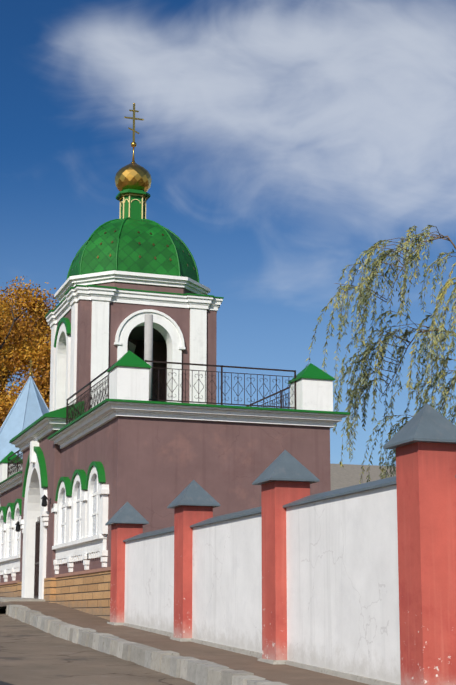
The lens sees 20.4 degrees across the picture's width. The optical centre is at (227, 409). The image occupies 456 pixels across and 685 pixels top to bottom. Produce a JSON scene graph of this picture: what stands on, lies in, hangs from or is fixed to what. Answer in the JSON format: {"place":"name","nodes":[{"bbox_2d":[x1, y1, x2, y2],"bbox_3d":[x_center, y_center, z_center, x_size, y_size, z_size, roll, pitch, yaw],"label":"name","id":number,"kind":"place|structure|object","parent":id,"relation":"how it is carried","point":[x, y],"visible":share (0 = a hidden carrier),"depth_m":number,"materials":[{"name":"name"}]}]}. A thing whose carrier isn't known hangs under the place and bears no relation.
{"place":"outdoors","nodes":[
{"label":"outdoors","id":0,"kind":"place"},
{"bbox_2d":[0,597,44,609],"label":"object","id":1,"kind":"structure","parent":0,"point":[5,599],"depth_m":31.50,"materials":[{"name":"white concrete"}]},
{"bbox_2d":[0,612,195,684],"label":"road","id":2,"kind":"structure","parent":0,"point":[30,654],"depth_m":18.61,"materials":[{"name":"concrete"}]},
{"bbox_2d":[0,681,12,684],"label":"road patch","id":3,"kind":"object","parent":2,"relation":"on","point":[3,683],"depth_m":15.80,"materials":[{"name":"grey asphalt"}]},
{"bbox_2d":[0,601,16,606],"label":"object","id":4,"kind":"structure","parent":2,"relation":"on","point":[4,603],"depth_m":30.60,"materials":[{"name":"concrete"}]},
{"bbox_2d":[0,596,368,684],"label":"pavement","id":5,"kind":"structure","parent":0,"point":[287,674],"depth_m":18.75,"materials":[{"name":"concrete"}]},
{"bbox_2d":[105,403,455,684],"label":"fence wall","id":6,"kind":"structure","parent":5,"relation":"on","point":[357,583],"depth_m":15.87,"materials":[{"name":"paint"}]},
{"bbox_2d":[0,0,455,465],"label":"sky","id":7,"kind":"structure","parent":0,"point":[280,141],"materials":[{"name":"blue"}]},
{"bbox_3d":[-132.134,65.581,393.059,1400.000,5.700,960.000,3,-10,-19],"label":"ground","id":8,"kind":"structure","parent":0,"visible":0},
{"bbox_2d":[0,361,48,497],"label":"spire roof","id":9,"kind":"structure","parent":8,"relation":"on","point":[29,407],"depth_m":47.83,"materials":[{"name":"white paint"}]},
{"bbox_2d":[0,276,58,427],"bbox_3d":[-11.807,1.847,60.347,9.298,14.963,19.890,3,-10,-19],"label":"yellow tree","id":10,"kind":"object","parent":8,"relation":"on","point":[41,372],"visible":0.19,"depth_m":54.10,"materials":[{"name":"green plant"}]},
{"bbox_2d":[6,605,287,684],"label":"kerb","id":11,"kind":"structure","parent":8,"relation":"on","point":[196,671],"depth_m":18.67,"materials":[{"name":"concrete"}]},
{"bbox_2d":[0,350,349,619],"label":"gate building","id":12,"kind":"structure","parent":8,"relation":"on","point":[91,472],"depth_m":27.50,"materials":[{"name":"brown paint"}]},
{"bbox_2d":[15,495,50,597],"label":"iron gate and lanterns","id":13,"kind":"structure","parent":12,"relation":"attached to","point":[44,498],"depth_m":34.09,"materials":[{"name":"black metal"}]},
{"bbox_2d":[45,103,223,411],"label":"belfry tower","id":14,"kind":"structure","parent":12,"relation":"on","point":[134,286],"depth_m":33.84,"materials":[{"name":"paint"}]},
{"bbox_2d":[7,360,295,477],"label":"terrace railings","id":15,"kind":"object","parent":12,"relation":"on","point":[91,401],"visible":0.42,"depth_m":27.77,"materials":[{"name":"metal"}]},
{"bbox_2d":[330,464,395,490],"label":"building","id":16,"kind":"structure","parent":8,"relation":"on","point":[347,475],"depth_m":51.19,"materials":[{"name":"white paint"}]},
{"bbox_2d":[306,225,455,483],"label":"willow tree","id":17,"kind":"object","parent":8,"relation":"on","point":[361,298],"visible":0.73,"depth_m":32.15,"materials":[{"name":"green plant"}]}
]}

